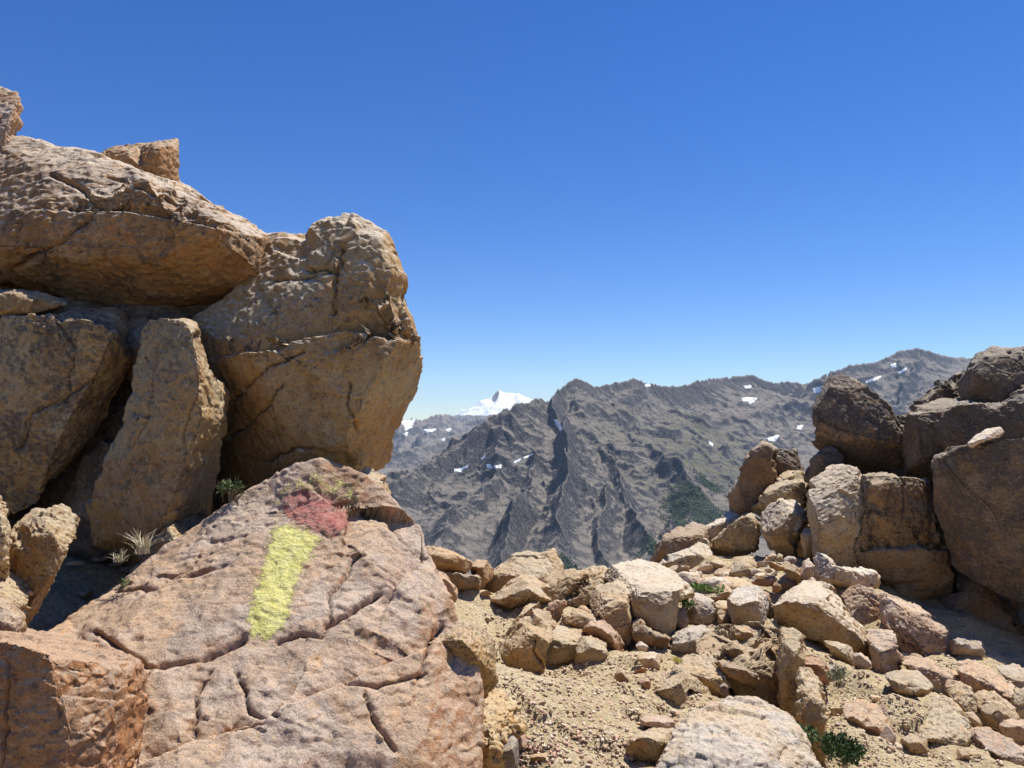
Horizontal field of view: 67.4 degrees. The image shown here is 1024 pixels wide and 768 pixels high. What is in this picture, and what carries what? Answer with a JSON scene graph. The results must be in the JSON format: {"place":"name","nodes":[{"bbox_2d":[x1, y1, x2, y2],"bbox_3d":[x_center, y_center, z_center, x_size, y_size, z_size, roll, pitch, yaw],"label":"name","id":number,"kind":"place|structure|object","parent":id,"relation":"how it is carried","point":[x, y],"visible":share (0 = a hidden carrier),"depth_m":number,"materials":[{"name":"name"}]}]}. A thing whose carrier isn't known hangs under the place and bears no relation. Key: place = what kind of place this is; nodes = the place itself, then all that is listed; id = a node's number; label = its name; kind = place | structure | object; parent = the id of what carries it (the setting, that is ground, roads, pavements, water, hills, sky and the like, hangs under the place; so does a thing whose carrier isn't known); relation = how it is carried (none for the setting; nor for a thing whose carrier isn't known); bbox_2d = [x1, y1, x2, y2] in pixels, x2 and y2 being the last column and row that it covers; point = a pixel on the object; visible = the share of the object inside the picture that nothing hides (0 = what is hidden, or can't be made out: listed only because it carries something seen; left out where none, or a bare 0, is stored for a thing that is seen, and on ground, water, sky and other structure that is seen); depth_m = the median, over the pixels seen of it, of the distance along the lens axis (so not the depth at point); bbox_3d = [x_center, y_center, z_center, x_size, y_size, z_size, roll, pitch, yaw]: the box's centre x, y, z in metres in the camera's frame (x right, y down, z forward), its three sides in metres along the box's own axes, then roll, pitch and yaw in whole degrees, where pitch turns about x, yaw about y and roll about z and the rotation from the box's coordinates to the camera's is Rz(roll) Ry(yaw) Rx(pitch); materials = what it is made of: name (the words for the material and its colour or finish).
{"place":"outdoors","nodes":[
{"label":"outdoors","id":0,"kind":"place"},
{"bbox_2d":[0,0,1023,420],"label":"sky","id":1,"kind":"structure","parent":0,"point":[598,193],"materials":[{"name":"blue"}]},
{"bbox_2d":[28,554,1023,767],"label":"ground","id":2,"kind":"structure","parent":0,"point":[61,602],"depth_m":4.51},
{"bbox_2d":[0,571,33,618],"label":"rock","id":3,"kind":"object","parent":2,"relation":"on","point":[17,591],"visible":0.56,"depth_m":2.69,"materials":[{"name":"stone"}]},
{"bbox_2d":[0,495,13,578],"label":"rock","id":4,"kind":"object","parent":3,"relation":"on","point":[6,535],"visible":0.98,"depth_m":2.63,"materials":[{"name":"stone"}]},
{"bbox_2d":[0,297,131,517],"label":"boulder","id":5,"kind":"object","parent":2,"relation":"on","point":[63,370],"visible":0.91,"depth_m":3.73,"materials":[{"name":"stone"}]},
{"bbox_2d":[0,289,66,317],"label":"rock","id":6,"kind":"object","parent":5,"relation":"on","point":[18,302],"visible":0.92,"depth_m":3.83,"materials":[{"name":"stone"}]},
{"bbox_2d":[0,136,267,306],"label":"boulder","id":7,"kind":"object","parent":5,"relation":"on","point":[81,224],"visible":0.81,"depth_m":4.09,"materials":[{"name":"stone"}]},
{"bbox_2d":[0,86,23,148],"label":"boulder","id":8,"kind":"object","parent":7,"relation":"on","point":[11,111],"visible":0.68,"depth_m":4.61,"materials":[{"name":"stone"}]},
{"bbox_2d":[101,138,180,181],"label":"rock","id":9,"kind":"object","parent":7,"relation":"on","point":[159,158],"visible":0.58,"depth_m":4.96,"materials":[{"name":"stone"}]},
{"bbox_2d":[124,317,148,382],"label":"rock","id":10,"kind":"object","parent":5,"relation":"on","point":[135,326],"visible":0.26,"depth_m":4.05,"materials":[{"name":"stone"}]},
{"bbox_2d":[0,628,147,767],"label":"boulder","id":11,"kind":"object","parent":2,"relation":"on","point":[66,701],"visible":0.92,"depth_m":2.13,"materials":[{"name":"stone"}]},
{"bbox_2d":[0,598,26,632],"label":"rock","id":12,"kind":"object","parent":11,"relation":"on","point":[12,618],"visible":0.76,"depth_m":2.37,"materials":[{"name":"stone"}]},
{"bbox_2d":[9,503,79,627],"bbox_3d":[-1.869,0.710,3.025,0.279,0.472,0.651,1,-3,-25],"label":"rock","id":13,"kind":"object","parent":11,"relation":"on","point":[42,538],"visible":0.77,"depth_m":2.83,"materials":[{"name":"stone"}]},
{"bbox_2d":[0,286,223,565],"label":"boulder","id":14,"kind":"object","parent":2,"relation":"on","point":[71,486],"visible":0.06,"depth_m":4.08,"materials":[{"name":"stone"}]},
{"bbox_2d":[192,213,422,509],"bbox_3d":[-1.225,-0.081,4.570,1.493,1.875,1.770,0,-3,0],"label":"boulder","id":15,"kind":"object","parent":14,"relation":"on","point":[310,341],"visible":0.76,"depth_m":3.91,"materials":[{"name":"stone"}]},
{"bbox_2d":[85,318,229,554],"bbox_3d":[-1.761,0.275,3.829,0.735,1.173,0.761,0,-3,0],"label":"boulder","id":16,"kind":"object","parent":2,"relation":"on","point":[161,468],"visible":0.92,"depth_m":3.56,"materials":[{"name":"stone"}]},
{"bbox_2d":[47,457,484,767],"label":"boulder","id":17,"kind":"object","parent":2,"relation":"on","point":[302,614],"visible":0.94,"depth_m":2.76,"materials":[{"name":"stone"}]},
{"bbox_2d":[99,561,143,597],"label":"rock","id":18,"kind":"object","parent":17,"relation":"on","point":[131,571],"visible":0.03,"depth_m":3.40,"materials":[{"name":"stone"}]},
{"bbox_2d":[138,513,207,560],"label":"rock","id":19,"kind":"object","parent":18,"relation":"on","point":[175,530],"visible":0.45,"depth_m":3.48,"materials":[{"name":"stone"}]},
{"bbox_2d":[114,530,171,554],"bbox_3d":[-1.491,0.631,3.122,0.198,0.110,0.204,0,-3,0],"label":"grass tuft","id":20,"kind":"object","parent":17,"relation":"on","point":[143,548],"visible":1,"depth_m":3.10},
{"bbox_2d":[207,475,247,501],"bbox_3d":[-1.262,0.465,3.440,0.232,0.120,0.243,2,-4,-33],"label":"shrub","id":21,"kind":"object","parent":17,"relation":"on","point":[226,485],"visible":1,"depth_m":3.44,"materials":[{"name":"green plant"}]},
{"bbox_2d":[443,571,481,590],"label":"rock","id":22,"kind":"object","parent":2,"relation":"on","point":[461,581],"visible":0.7,"depth_m":6.97,"materials":[{"name":"stone"}]},
{"bbox_2d":[426,546,472,573],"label":"rock","id":23,"kind":"object","parent":22,"relation":"on","point":[443,559],"visible":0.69,"depth_m":7.08,"materials":[{"name":"stone"}]},
{"bbox_2d":[440,621,498,698],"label":"boulder","id":24,"kind":"object","parent":2,"relation":"on","point":[469,642],"visible":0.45,"depth_m":2.95,"materials":[{"name":"stone"}]},
{"bbox_2d":[470,559,492,588],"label":"rock","id":25,"kind":"object","parent":2,"relation":"on","point":[482,569],"visible":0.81,"depth_m":7.32,"materials":[{"name":"stone"}]},
{"bbox_2d":[482,689,526,767],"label":"boulder","id":26,"kind":"object","parent":2,"relation":"on","point":[504,720],"visible":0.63,"depth_m":3.53,"materials":[{"name":"stone"}]},
{"bbox_2d":[503,736,518,767],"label":"rock","id":27,"kind":"object","parent":2,"relation":"on","point":[511,751],"visible":0.73,"depth_m":3.33,"materials":[{"name":"stone"}]},
{"bbox_2d":[490,574,551,608],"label":"rock","id":28,"kind":"object","parent":2,"relation":"on","point":[520,590],"visible":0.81,"depth_m":6.92,"materials":[{"name":"stone"}]},
{"bbox_2d":[501,602,540,637],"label":"rock","id":29,"kind":"object","parent":2,"relation":"on","point":[527,610],"visible":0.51,"depth_m":6.62,"materials":[{"name":"stone"}]},
{"bbox_2d":[481,548,563,592],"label":"boulder","id":30,"kind":"object","parent":2,"relation":"on","point":[542,566],"visible":0.66,"depth_m":7.66,"materials":[{"name":"stone"}]},
{"bbox_2d":[499,608,556,673],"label":"boulder","id":31,"kind":"object","parent":2,"relation":"on","point":[525,644],"visible":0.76,"depth_m":5.72,"materials":[{"name":"stone"}]},
{"bbox_2d":[546,625,585,667],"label":"boulder","id":32,"kind":"object","parent":2,"relation":"on","point":[562,648],"visible":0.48,"depth_m":5.81,"materials":[{"name":"stone"}]},
{"bbox_2d":[540,565,607,606],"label":"boulder","id":33,"kind":"object","parent":2,"relation":"on","point":[573,587],"visible":0.74,"depth_m":7.08,"materials":[{"name":"stone"}]},
{"bbox_2d":[561,608,601,628],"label":"rock","id":34,"kind":"object","parent":2,"relation":"on","point":[578,618],"visible":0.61,"depth_m":6.26,"materials":[{"name":"stone"}]},
{"bbox_2d":[573,635,608,663],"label":"rock","id":35,"kind":"object","parent":2,"relation":"on","point":[590,648],"visible":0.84,"depth_m":5.67,"materials":[{"name":"stone"}]},
{"bbox_2d":[581,619,624,651],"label":"rock","id":36,"kind":"object","parent":2,"relation":"on","point":[605,631],"visible":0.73,"depth_m":5.97,"materials":[{"name":"stone"}]},
{"bbox_2d":[589,577,632,650],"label":"boulder","id":37,"kind":"object","parent":2,"relation":"on","point":[609,602],"visible":0.66,"depth_m":6.26,"materials":[{"name":"stone"}]},
{"bbox_2d":[604,559,694,637],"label":"boulder","id":38,"kind":"object","parent":2,"relation":"on","point":[657,592],"visible":0.76,"depth_m":6.36,"materials":[{"name":"stone"}]},
{"bbox_2d":[638,652,660,669],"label":"rock","id":39,"kind":"object","parent":2,"relation":"on","point":[649,660],"visible":0.9,"depth_m":5.27,"materials":[{"name":"stone"}]},
{"bbox_2d":[626,727,673,762],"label":"rock","id":40,"kind":"object","parent":2,"relation":"on","point":[649,745],"visible":0.68,"depth_m":3.50,"materials":[{"name":"stone"}]},
{"bbox_2d":[629,617,670,649],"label":"rock","id":41,"kind":"object","parent":2,"relation":"on","point":[640,630],"visible":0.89,"depth_m":5.96,"materials":[{"name":"stone"}]},
{"bbox_2d":[639,714,675,728],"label":"rock","id":42,"kind":"object","parent":2,"relation":"on","point":[656,721],"visible":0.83,"depth_m":3.84,"materials":[{"name":"stone"}]},
{"bbox_2d":[650,522,710,562],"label":"boulder","id":43,"kind":"object","parent":2,"relation":"on","point":[678,538],"visible":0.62,"depth_m":9.37,"materials":[{"name":"stone"}]},
{"bbox_2d":[706,510,740,539],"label":"rock","id":44,"kind":"object","parent":43,"relation":"on","point":[717,527],"visible":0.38,"depth_m":9.72,"materials":[{"name":"stone"}]},
{"bbox_2d":[726,440,778,515],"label":"boulder","id":45,"kind":"object","parent":44,"relation":"on","point":[757,476],"visible":0.86,"depth_m":9.72,"materials":[{"name":"stone"}]},
{"bbox_2d":[652,666,710,704],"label":"rock","id":46,"kind":"object","parent":2,"relation":"on","point":[677,683],"visible":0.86,"depth_m":4.58,"materials":[{"name":"stone"}]},
{"bbox_2d":[658,538,713,567],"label":"rock","id":47,"kind":"object","parent":2,"relation":"on","point":[696,554],"visible":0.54,"depth_m":9.09,"materials":[{"name":"stone"}]},
{"bbox_2d":[670,625,712,654],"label":"boulder","id":48,"kind":"object","parent":2,"relation":"on","point":[683,640],"visible":0.6,"depth_m":6.01,"materials":[{"name":"stone"}]},
{"bbox_2d":[684,593,715,624],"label":"rock","id":49,"kind":"object","parent":2,"relation":"on","point":[703,611],"visible":0.73,"depth_m":6.86,"materials":[{"name":"stone"}]},
{"bbox_2d":[674,653,730,697],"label":"rock","id":50,"kind":"object","parent":2,"relation":"on","point":[710,676],"visible":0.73,"depth_m":5.08,"materials":[{"name":"stone"}]},
{"bbox_2d":[714,600,730,624],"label":"rock","id":51,"kind":"object","parent":2,"relation":"on","point":[722,615],"visible":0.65,"depth_m":6.89,"materials":[{"name":"stone"}]},
{"bbox_2d":[695,576,751,592],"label":"rock","id":52,"kind":"object","parent":2,"relation":"on","point":[732,583],"visible":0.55,"depth_m":7.62,"materials":[{"name":"stone"}]},
{"bbox_2d":[710,512,761,556],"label":"boulder","id":53,"kind":"object","parent":2,"relation":"on","point":[741,535],"visible":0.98,"depth_m":9.23,"materials":[{"name":"stone"}]},
{"bbox_2d":[656,696,823,767],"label":"boulder","id":54,"kind":"object","parent":2,"relation":"on","point":[742,732],"visible":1,"depth_m":3.26,"materials":[{"name":"stone"}]},
{"bbox_2d":[729,556,756,576],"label":"rock","id":55,"kind":"object","parent":2,"relation":"on","point":[740,567],"visible":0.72,"depth_m":8.06,"materials":[{"name":"stone"}]},
{"bbox_2d":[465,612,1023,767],"bbox_3d":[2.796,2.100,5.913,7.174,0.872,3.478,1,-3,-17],"label":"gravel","id":56,"kind":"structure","parent":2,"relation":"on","point":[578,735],"depth_m":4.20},
{"bbox_2d":[729,625,765,640],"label":"rock","id":57,"kind":"object","parent":2,"relation":"on","point":[742,633],"visible":0.67,"depth_m":5.86,"materials":[{"name":"stone"}]},
{"bbox_2d":[727,585,768,625],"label":"boulder","id":58,"kind":"object","parent":2,"relation":"on","point":[746,603],"visible":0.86,"depth_m":6.56,"materials":[{"name":"stone"}]},
{"bbox_2d":[695,621,806,708],"bbox_3d":[1.831,2.201,5.858,0.790,0.759,1.456,-1,-3,21],"label":"boulder","id":59,"kind":"object","parent":2,"relation":"on","point":[760,661],"visible":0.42,"depth_m":5.50,"materials":[{"name":"stone"}]},
{"bbox_2d":[714,660,759,684],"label":"rock","id":60,"kind":"object","parent":59,"relation":"on","point":[741,674],"visible":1,"depth_m":5.05,"materials":[{"name":"stone"}]},
{"bbox_2d":[760,498,806,557],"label":"boulder","id":61,"kind":"object","parent":2,"relation":"on","point":[783,522],"visible":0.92,"depth_m":8.70,"materials":[{"name":"stone"}]},
{"bbox_2d":[760,518,812,558],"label":"boulder","id":62,"kind":"object","parent":2,"relation":"on","point":[800,551],"visible":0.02,"depth_m":10.32,"materials":[{"name":"stone"}]},
{"bbox_2d":[751,470,809,527],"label":"boulder","id":63,"kind":"object","parent":62,"relation":"on","point":[788,485],"visible":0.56,"depth_m":9.39,"materials":[{"name":"stone"}]},
{"bbox_2d":[772,448,803,476],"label":"rock","id":64,"kind":"object","parent":63,"relation":"on","point":[785,459],"visible":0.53,"depth_m":9.99,"materials":[{"name":"stone"}]},
{"bbox_2d":[775,627,805,721],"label":"boulder","id":65,"kind":"object","parent":2,"relation":"on","point":[790,659],"visible":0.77,"depth_m":4.95,"materials":[{"name":"stone"}]},
{"bbox_2d":[800,528,812,560],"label":"rock","id":66,"kind":"object","parent":2,"relation":"on","point":[806,538],"visible":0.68,"depth_m":8.27,"materials":[{"name":"stone"}]},
{"bbox_2d":[795,667,828,767],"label":"boulder","id":67,"kind":"object","parent":2,"relation":"on","point":[810,704],"visible":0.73,"depth_m":4.27,"materials":[{"name":"stone"}]},
{"bbox_2d":[804,656,831,685],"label":"rock","id":68,"kind":"object","parent":2,"relation":"on","point":[815,664],"visible":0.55,"depth_m":5.31,"materials":[{"name":"stone"}]},
{"bbox_2d":[773,580,869,656],"bbox_3d":[2.813,2.164,6.852,0.759,0.717,1.141,-2,-4,38],"label":"boulder","id":69,"kind":"object","parent":2,"relation":"on","point":[816,611],"visible":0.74,"depth_m":6.52,"materials":[{"name":"stone"}]},
{"bbox_2d":[806,463,865,567],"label":"boulder","id":70,"kind":"object","parent":2,"relation":"on","point":[836,510],"visible":0.72,"depth_m":8.14,"materials":[{"name":"stone"}]},
{"bbox_2d":[803,446,844,483],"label":"boulder","id":71,"kind":"object","parent":70,"relation":"on","point":[821,460],"visible":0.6,"depth_m":8.88,"materials":[{"name":"stone"}]},
{"bbox_2d":[798,722,878,767],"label":"shrub","id":72,"kind":"object","parent":2,"relation":"on","point":[847,751],"visible":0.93,"depth_m":3.99,"materials":[{"name":"green plant"}]},
{"bbox_2d":[824,641,853,666],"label":"rock","id":73,"kind":"object","parent":2,"relation":"on","point":[839,651],"visible":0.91,"depth_m":6.00,"materials":[{"name":"stone"}]},
{"bbox_2d":[813,552,880,588],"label":"rock","id":74,"kind":"object","parent":2,"relation":"on","point":[827,570],"visible":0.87,"depth_m":7.47,"materials":[{"name":"stone"}]},
{"bbox_2d":[839,584,879,622],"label":"rock","id":75,"kind":"object","parent":2,"relation":"on","point":[861,603],"visible":0.77,"depth_m":7.16,"materials":[{"name":"stone"}]},
{"bbox_2d":[843,699,892,734],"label":"rock","id":76,"kind":"object","parent":2,"relation":"on","point":[860,713],"visible":0.81,"depth_m":4.69,"materials":[{"name":"stone"}]},
{"bbox_2d":[865,629,903,674],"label":"rock","id":77,"kind":"object","parent":2,"relation":"on","point":[886,655],"visible":0.96,"depth_m":6.20,"materials":[{"name":"stone"}]},
{"bbox_2d":[853,472,954,599],"bbox_3d":[4.203,1.686,8.354,1.270,1.469,0.878,0,-3,0],"label":"boulder","id":78,"kind":"object","parent":2,"relation":"on","point":[901,548],"visible":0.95,"depth_m":8.02,"materials":[{"name":"stone"}]},
{"bbox_2d":[867,478,889,507],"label":"rock","id":79,"kind":"object","parent":78,"relation":"on","point":[878,492],"visible":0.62,"depth_m":8.03,"materials":[{"name":"stone"}]},
{"bbox_2d":[884,669,933,697],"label":"rock","id":80,"kind":"object","parent":2,"relation":"on","point":[913,683],"visible":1,"depth_m":5.12,"materials":[{"name":"stone"}]},
{"bbox_2d":[877,592,953,656],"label":"boulder","id":81,"kind":"object","parent":2,"relation":"on","point":[916,628],"visible":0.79,"depth_m":6.60,"materials":[{"name":"stone"}]},
{"bbox_2d":[900,733,930,753],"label":"rock","id":82,"kind":"object","parent":2,"relation":"on","point":[913,743],"visible":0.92,"depth_m":4.47,"materials":[{"name":"stone"}]},
{"bbox_2d":[901,653,954,696],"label":"rock","id":83,"kind":"object","parent":2,"relation":"on","point":[935,674],"visible":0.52,"depth_m":5.90,"materials":[{"name":"stone"}]},
{"bbox_2d":[916,695,971,746],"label":"boulder","id":84,"kind":"object","parent":2,"relation":"on","point":[948,722],"visible":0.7,"depth_m":4.71,"materials":[{"name":"stone"}]},
{"bbox_2d":[945,679,987,726],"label":"rock","id":85,"kind":"object","parent":2,"relation":"on","point":[962,695],"visible":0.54,"depth_m":5.29,"materials":[{"name":"stone"}]},
{"bbox_2d":[948,636,985,657],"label":"rock","id":86,"kind":"object","parent":2,"relation":"on","point":[959,645],"visible":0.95,"depth_m":6.38,"materials":[{"name":"stone"}]},
{"bbox_2d":[953,658,1014,702],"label":"rock","id":87,"kind":"object","parent":2,"relation":"on","point":[976,675],"visible":0.62,"depth_m":5.94,"materials":[{"name":"stone"}]},
{"bbox_2d":[968,726,1023,765],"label":"rock","id":88,"kind":"object","parent":2,"relation":"on","point":[998,745],"visible":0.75,"depth_m":4.53,"materials":[{"name":"stone"}]},
{"bbox_2d":[974,690,1019,733],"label":"rock","id":89,"kind":"object","parent":2,"relation":"on","point":[995,708],"visible":0.76,"depth_m":5.15,"materials":[{"name":"stone"}]},
{"bbox_2d":[995,663,1023,688],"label":"rock","id":90,"kind":"object","parent":2,"relation":"on","point":[1013,673],"visible":0.91,"depth_m":6.21,"materials":[{"name":"stone"}]},
{"bbox_2d":[999,718,1023,745],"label":"rock","id":91,"kind":"object","parent":2,"relation":"on","point":[1012,728],"visible":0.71,"depth_m":4.92,"materials":[{"name":"stone"}]},
{"bbox_2d":[1011,687,1023,718],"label":"rock","id":92,"kind":"object","parent":2,"relation":"on","point":[1017,699],"visible":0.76,"depth_m":5.52,"materials":[{"name":"stone"}]},
{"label":"boulder","id":93,"kind":"object","parent":2,"relation":"on","visible":0},
{"bbox_2d":[844,425,953,570],"bbox_3d":[5.066,1.613,9.671,2.056,2.359,1.538,0,-3,0],"label":"boulder","id":94,"kind":"object","parent":93,"relation":"on","point":[899,472],"depth_m":9.09,"materials":[{"name":"stone"}]},
{"bbox_2d":[811,373,904,470],"bbox_3d":[4.229,0.503,9.347,1.124,1.260,1.302,-1,-3,19],"label":"boulder","id":95,"kind":"object","parent":94,"relation":"on","point":[856,423],"visible":0.89,"depth_m":8.91,"materials":[{"name":"stone"}]},
{"bbox_2d":[896,371,961,424],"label":"boulder","id":96,"kind":"object","parent":94,"relation":"on","point":[946,389],"visible":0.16,"depth_m":9.41,"materials":[{"name":"stone"}]},
{"bbox_2d":[902,398,972,480],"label":"boulder","id":97,"kind":"object","parent":94,"relation":"on","point":[922,446],"visible":0.61,"depth_m":8.45,"materials":[{"name":"stone"}]},
{"bbox_2d":[937,567,1023,636],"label":"boulder","id":98,"kind":"object","parent":93,"relation":"on","point":[971,596],"visible":0.29,"depth_m":7.92,"materials":[{"name":"stone"}]},
{"bbox_2d":[931,438,1023,609],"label":"boulder","id":99,"kind":"object","parent":98,"relation":"on","point":[978,500],"visible":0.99,"depth_m":7.24,"materials":[{"name":"stone"}]},
{"bbox_2d":[934,385,1023,450],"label":"boulder","id":100,"kind":"object","parent":99,"relation":"on","point":[964,422],"visible":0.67,"depth_m":8.05,"materials":[{"name":"stone"}]},
{"bbox_2d":[956,346,1023,402],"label":"boulder","id":101,"kind":"object","parent":100,"relation":"on","point":[992,374],"visible":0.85,"depth_m":8.59,"materials":[{"name":"stone"}]},
{"bbox_2d":[967,427,1003,447],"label":"rock","id":102,"kind":"object","parent":99,"relation":"on","point":[987,434],"visible":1,"depth_m":7.12,"materials":[{"name":"stone"}]},
{"bbox_2d":[377,348,970,574],"bbox_3d":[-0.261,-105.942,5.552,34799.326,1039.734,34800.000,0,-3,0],"label":"terrain","id":103,"kind":"structure","parent":0,"point":[597,475],"depth_m":2590.10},
{"bbox_2d":[472,468,763,574],"bbox_3d":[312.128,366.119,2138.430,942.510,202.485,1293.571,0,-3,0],"label":"forest","id":104,"kind":"object","parent":103,"relation":"on","point":[684,517],"visible":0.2,"depth_m":2357.16,"materials":[{"name":"green plant"}]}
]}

